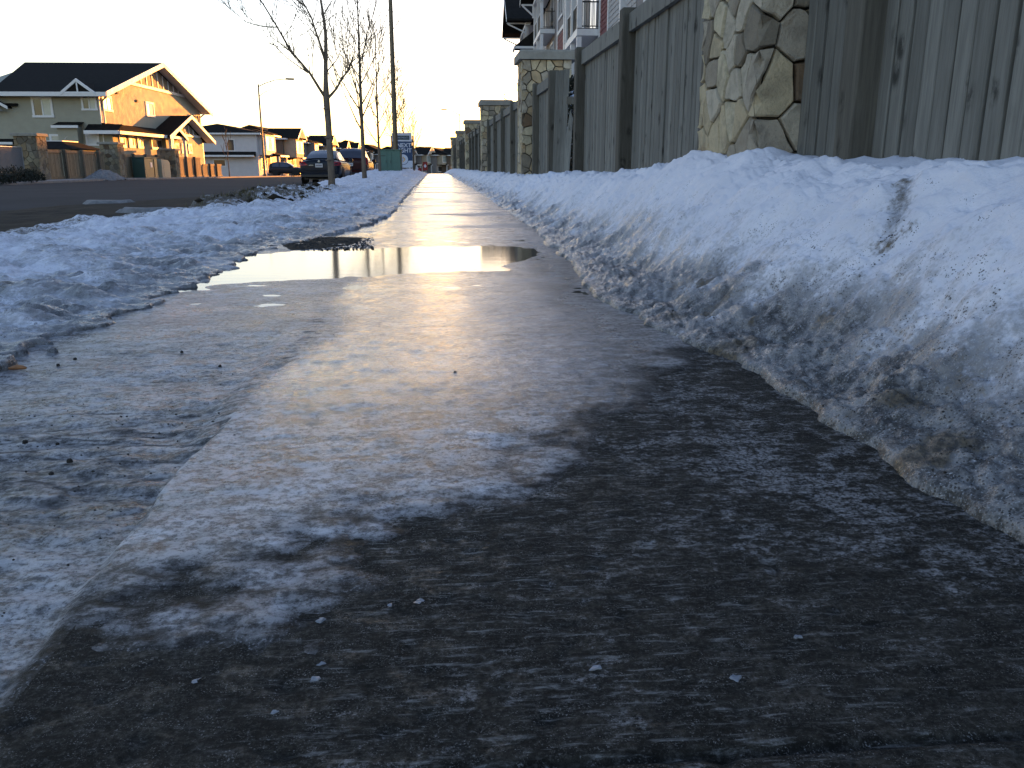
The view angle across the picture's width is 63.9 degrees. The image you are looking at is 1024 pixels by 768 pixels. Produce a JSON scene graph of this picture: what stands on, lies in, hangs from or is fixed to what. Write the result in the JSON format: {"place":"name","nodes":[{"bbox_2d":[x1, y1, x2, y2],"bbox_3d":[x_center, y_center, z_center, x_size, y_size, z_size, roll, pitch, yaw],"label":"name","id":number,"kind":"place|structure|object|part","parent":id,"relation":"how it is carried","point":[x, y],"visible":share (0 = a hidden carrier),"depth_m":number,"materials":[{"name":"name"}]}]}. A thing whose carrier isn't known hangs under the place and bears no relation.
{"place":"outdoors","nodes":[
{"label":"outdoors","id":0,"kind":"place"},
{"bbox_2d":[0,194,225,231],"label":"muddy shoulder","id":1,"kind":"object","parent":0,"point":[20,218],"visible":0.29,"depth_m":13.56},
{"bbox_2d":[83,199,133,203],"bbox_3d":[-8.098,-3.676,16.576,0.994,0.075,0.847,-9,17,-31],"label":"snow patch","id":2,"kind":"object","parent":1,"relation":"on","point":[105,201],"visible":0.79,"depth_m":16.40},
{"bbox_2d":[116,207,173,212],"bbox_3d":[-6.188,-2.926,13.786,1.064,0.075,0.729,6,16,23],"label":"snow patch","id":3,"kind":"object","parent":1,"relation":"on","point":[134,209],"visible":0.73,"depth_m":13.54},
{"bbox_2d":[0,175,300,184],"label":"sidewalk","id":4,"kind":"structure","parent":0,"point":[54,181],"depth_m":45.00,"materials":[{"name":"concrete"}]},
{"bbox_2d":[0,171,15,183],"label":"shrub","id":5,"kind":"object","parent":4,"relation":"on","point":[8,177],"visible":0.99,"depth_m":34.76,"materials":[{"name":"green plant"}]},
{"bbox_2d":[0,164,38,182],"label":"shrub","id":6,"kind":"object","parent":4,"relation":"on","point":[18,174],"visible":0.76,"depth_m":36.78,"materials":[{"name":"green plant"}]},
{"bbox_2d":[9,133,51,179],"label":"stone pillar","id":7,"kind":"structure","parent":4,"relation":"on","point":[34,150],"depth_m":41.09,"materials":[{"name":"stone"}]},
{"bbox_2d":[21,168,45,180],"bbox_3d":[-23.023,-9.960,39.138,1.482,0.662,1.466,-1,15,-5],"label":"shrub","id":8,"kind":"object","parent":4,"relation":"on","point":[43,177],"visible":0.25,"depth_m":39.13,"materials":[{"name":"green plant"}]},
{"bbox_2d":[84,169,125,180],"bbox_3d":[-23.171,-11.850,46.632,1.700,0.677,4.200,-1,15,-5],"label":"snow heap","id":9,"kind":"object","parent":4,"relation":"on","point":[108,175],"visible":0.94,"depth_m":45.90,"materials":[{"name":"snow"}]},
{"bbox_2d":[96,142,126,177],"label":"stone pillar","id":10,"kind":"structure","parent":4,"relation":"on","point":[114,158],"depth_m":51.49,"materials":[{"name":"stone"}]},
{"bbox_2d":[131,157,158,177],"bbox_3d":[-25.199,-14.869,56.471,0.890,1.380,2.730,-1,15,-5],"label":"transformer box","id":11,"kind":"object","parent":4,"relation":"on","point":[145,167],"visible":0.94,"depth_m":55.36,"materials":[{"name":"green paint"}]},
{"bbox_2d":[157,159,170,177],"bbox_3d":[-25.181,-15.544,59.280,0.466,1.300,1.900,-1,15,-5],"label":"utility pedestal","id":12,"kind":"object","parent":4,"relation":"on","point":[163,166],"visible":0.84,"depth_m":58.70,"materials":[{"name":"beige paint"}]},
{"bbox_2d":[163,164,169,175],"bbox_3d":[-24.955,-15.453,59.325,0.013,0.800,1.200,-1,15,-5],"label":"door","id":13,"kind":"structure","parent":12,"relation":"in","point":[166,166],"depth_m":59.31,"materials":[{"name":"beige paint"}]},
{"bbox_2d":[158,148,180,176],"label":"stone pillar","id":14,"kind":"structure","parent":4,"relation":"on","point":[171,155],"depth_m":62.71,"materials":[{"name":"stone"}]},
{"bbox_2d":[221,127,230,176],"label":"bare tree","id":15,"kind":"object","parent":4,"relation":"on","point":[226,148],"visible":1,"depth_m":75.39,"materials":[{"name":"brown plant"}]},
{"bbox_2d":[257,78,293,175],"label":"street lamp","id":16,"kind":"object","parent":4,"relation":"on","point":[263,156],"visible":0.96,"depth_m":89.85,"materials":[{"name":"grey metal"}]},
{"bbox_2d":[0,176,327,210],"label":"road","id":17,"kind":"structure","parent":0,"point":[19,197],"depth_m":26.77,"materials":[{"name":"asphalt"}]},
{"bbox_2d":[268,162,300,175],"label":"parked car","id":18,"kind":"object","parent":17,"relation":"on","point":[277,168],"visible":0.89,"depth_m":104.89,"materials":[{"name":"grey paint"}]},
{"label":"side window","id":19,"kind":"part","parent":18,"relation":"part of","materials":[{"name":"black glass"}]},
{"bbox_2d":[299,149,352,183],"bbox_3d":[-8.449,-9.934,37.558,2.180,1.575,4.639,-1,15,-4],"label":"parked car","id":20,"kind":"object","parent":17,"relation":"on","point":[314,166],"visible":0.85,"depth_m":35.57,"materials":[{"name":"black paint"}]},
{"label":"rear window","id":21,"kind":"part","parent":20,"relation":"part of","materials":[{"name":"grey glass"}]},
{"bbox_2d":[339,148,375,174],"bbox_3d":[-8.634,-12.084,45.167,2.180,1.795,4.419,-1,15,-4],"label":"parked car","id":22,"kind":"object","parent":17,"relation":"on","point":[354,154],"visible":0.32,"depth_m":43.16,"materials":[{"name":"red paint"}]},
{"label":"rear window","id":23,"kind":"part","parent":22,"relation":"part of","materials":[{"name":"black glass"}]},
{"bbox_2d":[0,169,428,371],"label":"snow verge","id":24,"kind":"structure","parent":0,"point":[76,273],"depth_m":5.07,"materials":[{"name":"snow"}]},
{"bbox_2d":[194,181,331,202],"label":"soil clods","id":25,"kind":"object","parent":24,"relation":"on","point":[273,196],"visible":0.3,"depth_m":10.86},
{"bbox_2d":[380,149,401,170],"bbox_3d":[-5.741,-10.480,38.935,1.060,1.220,0.610,0,15,1],"label":"utility cabinet","id":26,"kind":"object","parent":24,"relation":"on","point":[391,159],"visible":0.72,"depth_m":38.63,"materials":[{"name":"metal"}]},
{"bbox_3d":[-6.029,-10.395,38.657,0.335,1.000,0.028,0,15,1],"label":"door","id":27,"kind":"part","parent":26,"relation":"part of","materials":[{"name":"green paint"}]},
{"bbox_3d":[-5.769,-10.395,38.658,0.205,1.000,0.028,0,15,1],"label":"door","id":28,"kind":"part","parent":26,"relation":"part of","materials":[{"name":"green paint"}]},
{"bbox_2d":[388,0,397,148],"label":"lamp pole","id":29,"kind":"object","parent":24,"relation":"on","point":[394,119],"visible":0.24,"depth_m":40.44,"materials":[{"name":"metal"}]},
{"bbox_2d":[202,124,288,176],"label":"row house","id":30,"kind":"structure","parent":0,"point":[245,157],"depth_m":105.89,"materials":[{"name":"white"}]},
{"bbox_2d":[213,159,226,166],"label":"window","id":31,"kind":"structure","parent":30,"relation":"in","point":[215,161],"depth_m":105.91,"materials":[{"name":"white glass"}]},
{"bbox_2d":[227,139,235,150],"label":"window","id":32,"kind":"structure","parent":30,"relation":"in","point":[231,146],"depth_m":105.44,"materials":[{"name":"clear glass"}]},
{"bbox_2d":[260,157,268,169],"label":"window","id":33,"kind":"structure","parent":30,"relation":"in","point":[266,159],"depth_m":110.02,"materials":[{"name":"glass"}]},
{"bbox_2d":[265,136,274,150],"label":"window","id":34,"kind":"structure","parent":30,"relation":"in","point":[270,145],"depth_m":109.14,"materials":[{"name":"clear glass"}]},
{"bbox_2d":[185,181,325,207],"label":"dry grass","id":35,"kind":"structure","parent":0,"point":[248,190],"depth_m":11.13,"materials":[{"name":"plant"}]},
{"bbox_2d":[0,0,519,147],"label":"sky","id":36,"kind":"structure","parent":0,"point":[462,57],"materials":[{"name":"white"}]},
{"bbox_2d":[306,135,338,150],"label":"row house","id":37,"kind":"structure","parent":0,"point":[319,138],"depth_m":155.26,"materials":[{"name":"brown"}]},
{"bbox_2d":[335,141,350,151],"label":"row house","id":38,"kind":"structure","parent":0,"point":[343,145],"depth_m":170.06,"materials":[{"name":"grey"}]},
{"bbox_2d":[349,142,360,148],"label":"row house","id":39,"kind":"structure","parent":0,"point":[355,145],"depth_m":184.25,"materials":[{"name":"brown"}]},
{"bbox_2d":[342,140,377,168],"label":"row house","id":40,"kind":"structure","parent":0,"point":[369,153],"depth_m":197.44,"materials":[{"name":"brown"}]},
{"bbox_2d":[0,201,1023,767],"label":"sidewalk","id":41,"kind":"structure","parent":0,"point":[902,613],"depth_m":0.93,"materials":[{"name":"concrete"}]},
{"bbox_2d":[0,174,709,720],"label":"ice sheet","id":42,"kind":"object","parent":41,"relation":"on","point":[432,394],"visible":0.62,"depth_m":1.69,"materials":[{"name":"ice"}]},
{"bbox_2d":[8,365,26,369],"bbox_3d":[-1.321,-0.045,2.195,0.045,0.014,0.014,-4,15,-13],"label":"wood chip","id":43,"kind":"object","parent":42,"relation":"on","point":[17,367],"visible":1,"depth_m":2.19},
{"bbox_2d":[310,676,320,681],"bbox_3d":[-0.205,0.309,0.862,0.014,0.004,0.012,-4,15,-16],"label":"ice fragment","id":44,"kind":"object","parent":42,"relation":"on","point":[315,678],"visible":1,"depth_m":0.86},
{"bbox_2d":[315,617,325,622],"bbox_3d":[-0.226,0.280,0.973,0.012,0.004,0.014,10,18,34],"label":"ice fragment","id":45,"kind":"object","parent":42,"relation":"on","point":[321,620],"visible":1,"depth_m":0.97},
{"bbox_2d":[283,237,364,249],"bbox_3d":[-1.309,-0.974,5.655,0.473,0.001,0.993,0,15,2],"label":"gravel patch","id":46,"kind":"object","parent":42,"relation":"on","point":[327,240],"visible":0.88,"depth_m":5.66,"materials":[{"name":"gravel"}]},
{"bbox_2d":[1,219,1018,619],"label":"loose grit","id":47,"kind":"object","parent":42,"relation":"on","point":[355,243],"visible":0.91,"depth_m":2.26,"materials":[{"name":"gravel"}]},
{"bbox_2d":[167,239,587,306],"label":"meltwater puddle","id":48,"kind":"object","parent":41,"relation":"on","point":[314,264],"visible":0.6,"depth_m":4.48,"materials":[{"name":"liquid"}]},
{"bbox_2d":[413,598,424,603],"bbox_3d":[-0.112,0.269,1.014,0.016,0.004,0.020,7,16,23],"label":"ice fragment","id":49,"kind":"object","parent":41,"relation":"on","point":[419,600],"visible":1,"depth_m":1.01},
{"bbox_2d":[589,665,601,670],"bbox_3d":[0.088,0.304,0.880,0.019,0.005,0.010,-5,16,-17],"label":"ice fragment","id":50,"kind":"object","parent":41,"relation":"on","point":[594,667],"visible":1,"depth_m":0.88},
{"bbox_2d":[729,674,741,681],"bbox_3d":[0.234,0.309,0.863,0.015,0.005,0.014,9,17,30],"label":"ice fragment","id":51,"kind":"object","parent":41,"relation":"on","point":[736,678],"visible":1,"depth_m":0.86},
{"bbox_2d":[442,147,1023,543],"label":"snow bank","id":52,"kind":"structure","parent":0,"point":[773,219],"depth_m":2.25,"materials":[{"name":"snow"}]},
{"bbox_2d":[450,137,455,168],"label":"stone pillar","id":53,"kind":"structure","parent":52,"relation":"on","point":[453,141],"depth_m":55.87,"materials":[{"name":"stone"}]},
{"bbox_2d":[453,144,456,168],"bbox_3d":[-3.444,-13.938,51.263,0.157,2.008,10.192,-1,15,-5],"label":"wooden fence","id":54,"kind":"object","parent":52,"relation":"on","point":[454,157],"visible":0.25,"depth_m":53.35,"materials":[{"name":"grey wood"}]},
{"bbox_2d":[455,130,464,168],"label":"stone pillar","id":55,"kind":"structure","parent":52,"relation":"on","point":[460,135],"depth_m":45.27,"materials":[{"name":"stone"}]},
{"bbox_2d":[459,138,464,168],"bbox_3d":[-2.362,-11.125,40.680,0.157,2.012,10.183,-1,15,-5],"label":"wooden fence","id":56,"kind":"object","parent":52,"relation":"on","point":[462,154],"visible":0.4,"depth_m":42.70,"materials":[{"name":"grey wood"}]},
{"bbox_2d":[463,120,479,169],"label":"stone pillar","id":57,"kind":"structure","parent":52,"relation":"on","point":[471,125],"depth_m":34.70,"materials":[{"name":"stone"}]},
{"bbox_2d":[469,126,480,170],"bbox_3d":[-1.279,-8.306,30.101,0.157,2.008,10.181,-1,15,-5],"label":"wooden fence","id":58,"kind":"object","parent":52,"relation":"on","point":[474,152],"visible":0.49,"depth_m":31.01,"materials":[{"name":"grey wood"}]},
{"bbox_2d":[478,100,512,171],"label":"stone pillar","id":59,"kind":"structure","parent":52,"relation":"on","point":[489,109],"depth_m":24.11,"materials":[{"name":"stone"}]},
{"bbox_2d":[487,100,517,173],"bbox_3d":[-0.207,-5.513,19.621,0.158,2.014,9.984,-1,15,-5],"label":"wooden fence","id":60,"kind":"object","parent":52,"relation":"on","point":[502,141],"visible":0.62,"depth_m":19.28,"materials":[{"name":"grey wood"}]},
{"bbox_2d":[514,49,574,174],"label":"stone pillar","id":61,"kind":"structure","parent":52,"relation":"on","point":[535,65],"depth_m":13.75,"materials":[{"name":"stone"}]},
{"bbox_2d":[532,70,558,173],"bbox_3d":[0.478,-3.697,12.823,0.157,2.006,2.550,-1,15,-5],"label":"wooden fence","id":62,"kind":"object","parent":52,"relation":"on","point":[543,100],"visible":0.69,"depth_m":12.83,"materials":[{"name":"grey wood"}]},
{"bbox_2d":[552,69,573,172],"bbox_3d":[0.712,-3.406,11.235,0.176,1.702,0.739,-8,17,-27],"label":"broken fence panel","id":63,"kind":"object","parent":52,"relation":"on","point":[562,139],"visible":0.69,"depth_m":11.28,"materials":[{"name":"grey wood"}]},
{"bbox_2d":[567,75,573,170],"bbox_3d":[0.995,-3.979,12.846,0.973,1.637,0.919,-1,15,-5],"label":"fence post","id":64,"kind":"object","parent":52,"relation":"on","point":[571,93],"visible":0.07,"depth_m":12.68,"materials":[{"name":"grey wood"}]},
{"bbox_2d":[573,0,707,171],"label":"wooden fence","id":65,"kind":"object","parent":52,"relation":"on","point":[638,74],"visible":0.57,"depth_m":6.71,"materials":[{"name":"grey wood"}]},
{"bbox_2d":[697,0,809,156],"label":"stone pillar","id":66,"kind":"structure","parent":52,"relation":"on","point":[753,57],"depth_m":3.87,"materials":[{"name":"stone"}]},
{"bbox_2d":[797,0,1023,160],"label":"wooden fence","id":67,"kind":"object","parent":52,"relation":"on","point":[932,79],"visible":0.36,"depth_m":2.92,"materials":[{"name":"grey wood"}]},
{"bbox_3d":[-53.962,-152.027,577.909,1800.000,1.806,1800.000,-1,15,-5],"label":"ground","id":68,"kind":"structure","parent":0,"visible":0},
{"bbox_2d":[0,101,17,143],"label":"townhouse","id":69,"kind":"structure","parent":68,"relation":"on","point":[6,141],"depth_m":55.75,"materials":[{"name":"grey"}]},
{"bbox_2d":[0,146,24,179],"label":"wooden fence","id":70,"kind":"object","parent":68,"relation":"on","point":[9,155],"visible":0.66,"depth_m":39.50,"materials":[{"name":"wood"}]},
{"bbox_2d":[46,140,99,175],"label":"garden shed","id":71,"kind":"structure","parent":68,"relation":"on","point":[66,145],"depth_m":49.64,"materials":[{"name":"black"}]},
{"bbox_2d":[47,149,104,178],"bbox_3d":[-24.735,-12.437,46.539,0.205,1.630,9.003,-1,15,-5],"label":"wooden fence","id":72,"kind":"object","parent":68,"relation":"on","point":[71,163],"visible":0.73,"depth_m":46.48,"materials":[{"name":"brown wood"}]},
{"bbox_2d":[0,62,215,176],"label":"townhouse","id":73,"kind":"structure","parent":68,"relation":"on","point":[143,108],"depth_m":59.77,"materials":[{"name":"beige"}]},
{"bbox_2d":[30,97,54,117],"bbox_3d":[-32.045,-18.890,56.030,1.466,1.350,0.084,-1,15,-2],"label":"window","id":74,"kind":"structure","parent":73,"relation":"in","point":[43,106],"depth_m":56.04,"materials":[{"name":"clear glass"}]},
{"bbox_2d":[49,134,58,140],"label":"window","id":75,"kind":"structure","parent":73,"relation":"in","point":[52,137],"depth_m":56.56,"materials":[{"name":"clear glass"}]},
{"bbox_2d":[80,97,97,110],"bbox_3d":[-28.890,-19.201,56.091,1.108,0.992,0.084,-1,15,-2],"label":"window","id":76,"kind":"structure","parent":73,"relation":"in","point":[87,103],"depth_m":56.11,"materials":[{"name":"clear glass"}]},
{"bbox_2d":[85,134,99,145],"bbox_3d":[-28.962,-16.875,56.704,0.992,0.823,0.084,-1,15,-2],"label":"window","id":77,"kind":"structure","parent":73,"relation":"in","point":[91,139],"depth_m":56.70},
{"bbox_2d":[101,97,113,111],"bbox_3d":[-28.245,-19.568,57.308,0.085,1.055,1.646,-1,15,-2],"label":"window","id":78,"kind":"structure","parent":73,"relation":"in","point":[108,106],"depth_m":57.55,"materials":[{"name":"clear glass"}]},
{"bbox_2d":[119,135,126,147],"bbox_3d":[-27.633,-17.216,58.292,0.084,0.833,1.055,-1,15,-2],"label":"window","id":79,"kind":"structure","parent":73,"relation":"in","point":[121,137],"depth_m":58.37,"materials":[{"name":"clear glass"}]},
{"bbox_2d":[128,136,135,147],"bbox_3d":[-27.702,-17.622,59.820,0.084,0.833,1.055,-1,15,-2],"label":"window","id":80,"kind":"structure","parent":73,"relation":"in","point":[131,140],"depth_m":59.82,"materials":[{"name":"clear glass"}]},
{"bbox_2d":[137,137,143,148],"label":"window","id":81,"kind":"structure","parent":73,"relation":"in","point":[139,139],"depth_m":61.34,"materials":[{"name":"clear glass"}]},
{"bbox_2d":[145,101,155,117],"bbox_3d":[-28.592,-21.694,64.925,0.084,1.139,1.751,-1,15,-2],"label":"window","id":82,"kind":"structure","parent":73,"relation":"in","point":[150,111],"depth_m":64.90,"materials":[{"name":"clear glass"}]},
{"bbox_2d":[150,137,161,149],"bbox_3d":[-27.915,-18.892,64.609,0.085,0.886,2.427,-1,15,-2],"label":"window","id":83,"kind":"structure","parent":73,"relation":"in","point":[156,143],"depth_m":64.35,"materials":[{"name":"clear glass"}]},
{"bbox_2d":[174,143,179,152],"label":"window","id":84,"kind":"structure","parent":73,"relation":"in","point":[176,145],"depth_m":67.80,"materials":[{"name":"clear glass"}]},
{"bbox_2d":[188,144,192,153],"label":"window","id":85,"kind":"structure","parent":73,"relation":"in","point":[190,151],"depth_m":70.96,"materials":[{"name":"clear glass"}]},
{"bbox_2d":[125,154,164,177],"bbox_3d":[-25.751,-15.234,57.439,0.205,1.630,9.800,-1,15,-5],"label":"wooden fence","id":86,"kind":"object","parent":68,"relation":"on","point":[129,166],"visible":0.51,"depth_m":55.16,"materials":[{"name":"brown wood"}]},
{"bbox_2d":[179,156,201,176],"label":"wooden fence","id":87,"kind":"object","parent":68,"relation":"on","point":[188,163],"visible":0.59,"depth_m":68.62,"materials":[{"name":"brown wood"}]},
{"bbox_2d":[202,163,222,176],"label":"wooden fence","id":88,"kind":"object","parent":68,"relation":"on","point":[212,170],"visible":0.97,"depth_m":75.06,"materials":[{"name":"brown wood"}]},
{"bbox_2d":[241,125,306,174],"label":"row house","id":89,"kind":"structure","parent":68,"relation":"on","point":[289,142],"depth_m":123.06,"materials":[{"name":"brown"}]},
{"bbox_2d":[296,141,303,153],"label":"window","id":90,"kind":"structure","parent":89,"relation":"in","point":[299,145],"depth_m":125.06,"materials":[{"name":"clear glass"}]},
{"bbox_2d":[302,139,321,160],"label":"row house","id":91,"kind":"structure","parent":68,"relation":"on","point":[309,146],"depth_m":139.80,"materials":[{"name":"grey"}]},
{"bbox_2d":[365,144,380,168],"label":"row house","id":92,"kind":"structure","parent":68,"relation":"on","point":[373,148],"depth_m":206.23,"materials":[{"name":"brown"}]},
{"bbox_2d":[381,146,420,168],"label":"row house","id":93,"kind":"structure","parent":68,"relation":"on","point":[387,147],"depth_m":212.01,"materials":[{"name":"brown"}]},
{"bbox_2d":[415,147,434,173],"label":"row house","id":94,"kind":"structure","parent":68,"relation":"on","point":[423,155],"depth_m":219.18,"materials":[{"name":"grey"}]},
{"bbox_2d":[414,148,447,173],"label":"row house","id":95,"kind":"structure","parent":68,"relation":"on","point":[438,160],"depth_m":222.95,"materials":[{"name":"grey"}]},
{"bbox_2d":[433,148,450,172],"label":"row house","id":96,"kind":"structure","parent":68,"relation":"on","point":[447,151],"depth_m":226.85,"materials":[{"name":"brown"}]},
{"bbox_2d":[441,109,459,127],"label":"street lamp","id":97,"kind":"object","parent":68,"relation":"on","point":[454,117],"visible":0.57,"depth_m":134.96,"materials":[{"name":"grey metal"}]},
{"bbox_2d":[502,0,645,157],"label":"apartment building","id":98,"kind":"structure","parent":68,"relation":"on","point":[554,24],"depth_m":50.08,"materials":[{"name":"grey"}]},
{"bbox_2d":[550,41,553,49],"bbox_3d":[2.630,-21.589,54.911,0.056,2.230,2.200,-1,15,-3],"label":"patio door","id":99,"kind":"structure","parent":98,"relation":"in","point":[552,44],"depth_m":54.04,"materials":[{"name":"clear glass"}]},
{"bbox_2d":[550,0,553,27],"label":"patio door","id":100,"kind":"structure","parent":98,"relation":"in","point":[551,1],"depth_m":53.84,"materials":[{"name":"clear glass"}]},
{"bbox_2d":[558,0,562,21],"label":"window","id":101,"kind":"structure","parent":98,"relation":"in","point":[560,2],"depth_m":49.02,"materials":[{"name":"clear glass"}]},
{"bbox_2d":[589,0,597,27],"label":"patio door","id":102,"kind":"structure","parent":98,"relation":"in","point":[591,4],"depth_m":36.06,"materials":[{"name":"white glass"}]},
{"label":"verge soil","id":103,"kind":"structure","parent":0,"visible":0},
{"bbox_2d":[218,0,383,184],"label":"bare tree","id":104,"kind":"object","parent":103,"relation":"on","point":[326,95],"visible":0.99,"depth_m":16.70,"materials":[{"name":"brown plant"}]},
{"bbox_2d":[290,0,406,177],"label":"bare tree","id":105,"kind":"object","parent":103,"relation":"on","point":[361,127],"visible":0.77,"depth_m":26.81,"materials":[{"name":"brown plant"}]},
{"bbox_2d":[339,9,417,170],"bbox_3d":[-5.658,-12.607,36.030,3.280,7.069,3.150,-1,15,-2],"label":"bare tree","id":106,"kind":"object","parent":103,"relation":"on","point":[378,121],"visible":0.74,"depth_m":35.78,"materials":[{"name":"brown plant"}]},
{"bbox_2d":[374,57,423,135],"bbox_3d":[-7.090,-15.868,48.937,2.542,6.629,3.149,8,17,28],"label":"bare tree","id":107,"kind":"object","parent":103,"relation":"on","point":[400,97],"visible":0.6,"depth_m":48.33,"materials":[{"name":"brown plant"}]},
{"bbox_2d":[391,133,414,170],"bbox_3d":[-5.881,-12.237,44.291,1.230,2.500,0.122,0,15,-1],"label":"billboard sign","id":108,"kind":"object","parent":103,"relation":"on","point":[406,143],"visible":0.66,"depth_m":44.12,"materials":[{"name":"blue wood"}]},
{"bbox_2d":[391,92,416,168],"bbox_3d":[-7.832,-18.237,59.910,1.830,5.761,1.724,3,15,12],"label":"bare tree","id":109,"kind":"object","parent":103,"relation":"on","point":[402,113],"visible":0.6,"depth_m":59.58,"materials":[{"name":"brown plant"}]},
{"bbox_2d":[406,114,421,157],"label":"bare tree","id":110,"kind":"object","parent":103,"relation":"on","point":[412,120],"visible":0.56,"depth_m":71.35,"materials":[{"name":"brown plant"}]},
{"bbox_2d":[423,162,427,171],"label":"red sign","id":111,"kind":"object","parent":103,"relation":"on","point":[425,167],"visible":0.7,"depth_m":115.39,"materials":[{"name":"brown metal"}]}
]}

